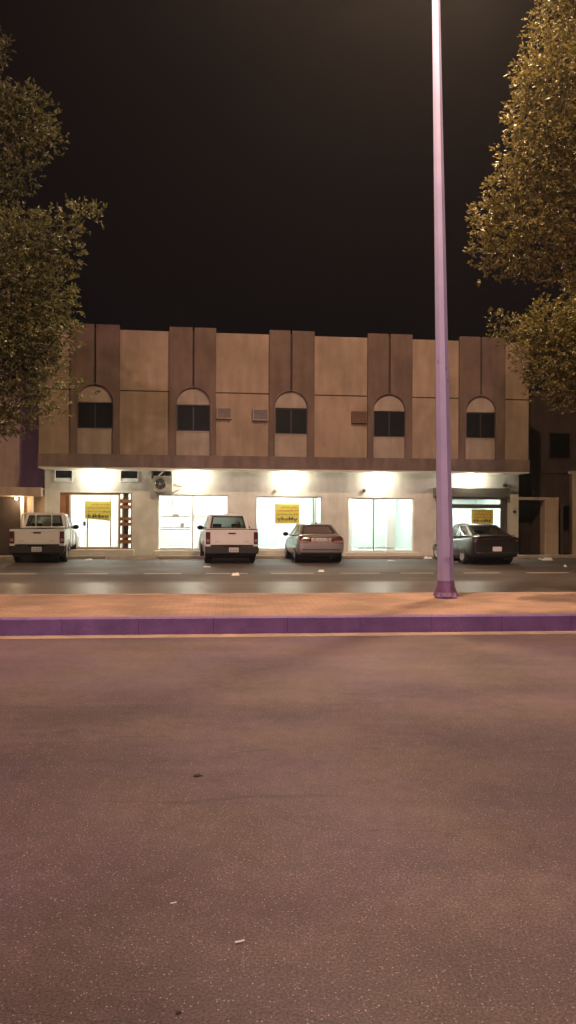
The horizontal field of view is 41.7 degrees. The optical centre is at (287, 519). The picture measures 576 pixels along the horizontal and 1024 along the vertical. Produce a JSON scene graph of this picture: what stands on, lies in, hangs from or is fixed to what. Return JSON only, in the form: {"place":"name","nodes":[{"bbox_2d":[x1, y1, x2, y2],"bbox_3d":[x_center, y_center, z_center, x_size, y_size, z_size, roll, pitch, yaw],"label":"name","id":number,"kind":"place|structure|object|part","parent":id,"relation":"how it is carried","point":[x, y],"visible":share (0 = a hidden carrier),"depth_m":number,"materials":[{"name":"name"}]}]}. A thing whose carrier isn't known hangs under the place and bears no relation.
{"place":"outdoors","nodes":[
{"label":"outdoors","id":0,"kind":"place"},
{"bbox_2d":[0,630,575,1023],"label":"road","id":1,"kind":"structure","parent":0,"point":[362,830],"depth_m":3.78,"materials":[{"name":"grey asphalt"}]},
{"bbox_2d":[0,613,575,635],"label":"kerb","id":2,"kind":"structure","parent":1,"relation":"on","point":[107,625],"depth_m":10.32,"materials":[{"name":"paint"}]},
{"bbox_2d":[0,631,575,638],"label":"gutter","id":3,"kind":"object","parent":1,"relation":"on","point":[277,634],"visible":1,"depth_m":10.16,"materials":[{"name":"concrete"}]},
{"bbox_2d":[0,559,575,593],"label":"road","id":4,"kind":"structure","parent":0,"point":[382,576],"depth_m":20.48,"materials":[{"name":"grey asphalt"}]},
{"bbox_2d":[9,513,79,562],"bbox_3d":[-9.134,0.733,28.761,2.091,2.001,5.304,0,0,-9],"label":"pickup truck","id":5,"kind":"object","parent":4,"relation":"on","point":[44,538],"visible":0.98,"depth_m":26.50,"materials":[{"name":"white metal"}]},
{"bbox_2d":[105,555,158,559],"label":"ramp","id":6,"kind":"structure","parent":4,"relation":"on","point":[133,557],"depth_m":29.39,"materials":[{"name":"beige concrete"}]},
{"bbox_2d":[197,514,258,562],"bbox_3d":[-2.371,0.760,28.911,2.091,2.001,5.304,0,0,-9],"label":"pickup truck","id":7,"kind":"object","parent":4,"relation":"on","point":[228,538],"visible":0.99,"depth_m":26.53,"materials":[{"name":"white metal"}]},
{"bbox_2d":[0,572,566,573],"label":"road markings","id":8,"kind":"object","parent":4,"relation":"on","point":[241,573],"visible":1,"depth_m":21.71,"materials":[{"name":"paint"}]},
{"bbox_2d":[0,592,575,594],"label":"kerb","id":9,"kind":"structure","parent":4,"relation":"on","point":[278,593],"depth_m":13.60,"materials":[{"name":"beige concrete"}]},
{"bbox_2d":[283,522,343,562],"bbox_3d":[0.921,0.844,29.089,2.075,1.500,4.480,0,0,-7],"label":"sedan car","id":10,"kind":"object","parent":4,"relation":"on","point":[315,542],"visible":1,"depth_m":27.25,"materials":[{"name":"silver metal"}]},
{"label":"rear window","id":11,"kind":"part","parent":10,"relation":"part of","materials":[{"name":"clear glass"}]},
{"bbox_2d":[432,523,518,563],"bbox_3d":[6.903,0.869,28.484,2.165,1.497,4.670,0,0,-9],"label":"sedan car","id":12,"kind":"object","parent":4,"relation":"on","point":[478,543],"visible":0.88,"depth_m":26.65,"materials":[{"name":"grey metal"}]},
{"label":"side window","id":13,"kind":"part","parent":12,"relation":"part of","materials":[{"name":"glass"}]},
{"bbox_2d":[0,593,575,616],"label":"median","id":14,"kind":"object","parent":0,"point":[236,604],"visible":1,"depth_m":11.84,"materials":[{"name":"brown concrete"}]},
{"bbox_2d":[0,22,107,441],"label":"street tree","id":15,"kind":"object","parent":14,"relation":"on","point":[24,280],"visible":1,"depth_m":12.18,"materials":[{"name":"green plant"}]},
{"bbox_2d":[432,0,458,598],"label":"street lamp","id":16,"kind":"object","parent":14,"relation":"on","point":[445,588],"visible":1,"depth_m":12.93,"materials":[{"name":"metal"}]},
{"bbox_2d":[462,0,575,414],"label":"street tree","id":17,"kind":"object","parent":14,"relation":"on","point":[550,142],"visible":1,"depth_m":12.18,"materials":[{"name":"green plant"}]},
{"bbox_2d":[0,555,575,558],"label":"pavement","id":18,"kind":"structure","parent":0,"point":[343,557],"depth_m":30.82,"materials":[{"name":"concrete"}]},
{"bbox_2d":[0,0,575,391],"label":"sky","id":19,"kind":"structure","parent":0,"point":[259,166],"materials":[{"name":"black"}]},
{"bbox_2d":[287,550,575,629],"bbox_3d":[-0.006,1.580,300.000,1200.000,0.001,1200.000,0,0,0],"label":"ground","id":20,"kind":"structure","parent":0,"point":[566,552],"depth_m":31.87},
{"bbox_2d":[0,374,44,554],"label":"neighbour building","id":21,"kind":"structure","parent":20,"relation":"on","point":[22,476],"depth_m":30.37,"materials":[{"name":"paint"}]},
{"bbox_2d":[38,323,529,555],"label":"shop building","id":22,"kind":"structure","parent":20,"relation":"on","point":[139,422],"depth_m":30.61,"materials":[{"name":"paint"}]},
{"bbox_2d":[54,470,72,481],"bbox_3d":[-8.989,-1.769,30.310,0.725,0.494,0.110,0,0,-7],"label":"window","id":23,"kind":"structure","parent":22,"relation":"in","point":[61,475],"depth_m":30.31,"materials":[{"name":"black glass"}]},
{"bbox_2d":[77,402,112,429],"bbox_3d":[-7.531,-4.056,29.543,1.437,1.059,0.290,0,0,-7],"label":"window","id":24,"kind":"structure","parent":22,"relation":"in","point":[90,415],"depth_m":29.52,"materials":[{"name":"brown glass"}]},
{"bbox_2d":[85,501,111,520],"bbox_3d":[-7.652,-0.356,30.488,1.051,0.799,0.038,0,0,-7],"label":"poster","id":25,"kind":"object","parent":22,"relation":"attached to","point":[98,510],"visible":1,"depth_m":30.49,"materials":[{"name":"yellow paper"}]},
{"bbox_2d":[120,471,138,481],"bbox_3d":[-6.427,-1.772,30.610,0.738,0.498,0.110,0,0,-7],"label":"window","id":26,"kind":"structure","parent":22,"relation":"in","point":[125,476],"depth_m":30.62,"materials":[{"name":"black glass"}]},
{"bbox_2d":[152,471,171,478],"bbox_3d":[-5.141,-1.846,30.760,0.803,0.339,0.110,0,0,-7],"label":"window","id":27,"kind":"structure","parent":22,"relation":"in","point":[154,473],"depth_m":30.79,"materials":[{"name":"brown glass"}]},
{"bbox_2d":[154,472,182,493],"bbox_3d":[-4.819,-1.516,30.556,1.193,0.893,0.430,0,0,-7],"label":"condenser unit","id":28,"kind":"object","parent":22,"relation":"attached to","point":[163,483],"visible":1,"depth_m":30.35,"materials":[{"name":"white metal"}]},
{"bbox_2d":[176,405,209,431],"bbox_3d":[-3.746,-4.011,29.926,1.408,1.088,0.170,0,0,-7],"label":"window","id":29,"kind":"structure","parent":22,"relation":"in","point":[189,418],"depth_m":29.96,"materials":[{"name":"brown glass"}]},
{"bbox_2d":[217,407,231,422],"bbox_3d":[-2.527,-4.144,29.940,0.595,0.611,0.200,0,0,-7],"label":"air conditioner","id":30,"kind":"object","parent":22,"relation":"attached to","point":[224,412],"visible":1,"depth_m":29.86,"materials":[{"name":"beige metal"}]},
{"bbox_2d":[252,408,268,420],"bbox_3d":[-1.097,-4.103,30.108,0.631,0.628,0.200,0,0,-7],"label":"air conditioner","id":31,"kind":"object","parent":22,"relation":"attached to","point":[260,414],"visible":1,"depth_m":30.03,"materials":[{"name":"beige metal"}]},
{"bbox_2d":[275,504,299,523],"bbox_3d":[-0.029,-0.254,31.380,1.023,0.807,0.038,0,0,-7],"label":"poster","id":32,"kind":"object","parent":22,"relation":"attached to","point":[286,513],"visible":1,"depth_m":31.38,"materials":[{"name":"yellow paper"}]},
{"bbox_2d":[275,408,306,434],"bbox_3d":[0.117,-3.942,30.437,1.390,1.075,0.290,0,0,-7],"label":"window","id":33,"kind":"structure","parent":22,"relation":"in","point":[288,421],"depth_m":30.42,"materials":[{"name":"brown glass"}]},
{"bbox_2d":[351,411,366,426],"bbox_3d":[2.878,-4.066,30.573,0.621,0.636,0.200,0,0,-7],"label":"air conditioner","id":34,"kind":"object","parent":22,"relation":"attached to","point":[358,417],"visible":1,"depth_m":30.50,"materials":[{"name":"brown metal"}]},
{"bbox_2d":[373,411,404,437],"bbox_3d":[4.135,-3.885,30.848,1.401,1.091,0.170,0,0,-7],"label":"window","id":35,"kind":"structure","parent":22,"relation":"in","point":[387,424],"depth_m":30.89,"materials":[{"name":"brown glass"}]},
{"bbox_2d":[466,413,494,438],"bbox_3d":[7.984,-3.890,31.298,1.362,1.092,0.170,0,0,-7],"label":"window","id":36,"kind":"structure","parent":22,"relation":"in","point":[478,425],"depth_m":31.34,"materials":[{"name":"brown glass"}]},
{"bbox_2d":[472,509,492,523],"bbox_3d":[8.322,-0.131,32.357,0.960,0.632,0.038,0,0,-7],"label":"poster","id":37,"kind":"object","parent":22,"relation":"attached to","point":[484,516],"visible":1,"depth_m":32.36,"materials":[{"name":"yellow paper"}]},
{"bbox_2d":[518,497,558,554],"bbox_3d":[10.465,0.321,35.582,1.810,2.601,6.000,0,0,-7],"label":"gate portal","id":38,"kind":"object","parent":20,"relation":"on","point":[538,529],"visible":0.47,"depth_m":33.07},
{"bbox_2d":[558,471,575,554],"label":"boundary wall","id":39,"kind":"structure","parent":20,"relation":"on","point":[572,515],"depth_m":32.81,"materials":[{"name":"brown concrete"}]},
{"bbox_2d":[519,391,575,549],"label":"house","id":40,"kind":"structure","parent":0,"point":[552,447],"depth_m":40.64,"materials":[{"name":"brown paint"}]},
{"bbox_2d":[549,432,570,458],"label":"window","id":41,"kind":"structure","parent":40,"relation":"in","point":[559,443],"depth_m":40.66,"materials":[{"name":"brown glass"}]},
{"bbox_2d":[563,505,569,530],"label":"window","id":42,"kind":"structure","parent":40,"relation":"in","point":[566,508],"depth_m":40.71,"materials":[{"name":"brown glass"}]}
]}

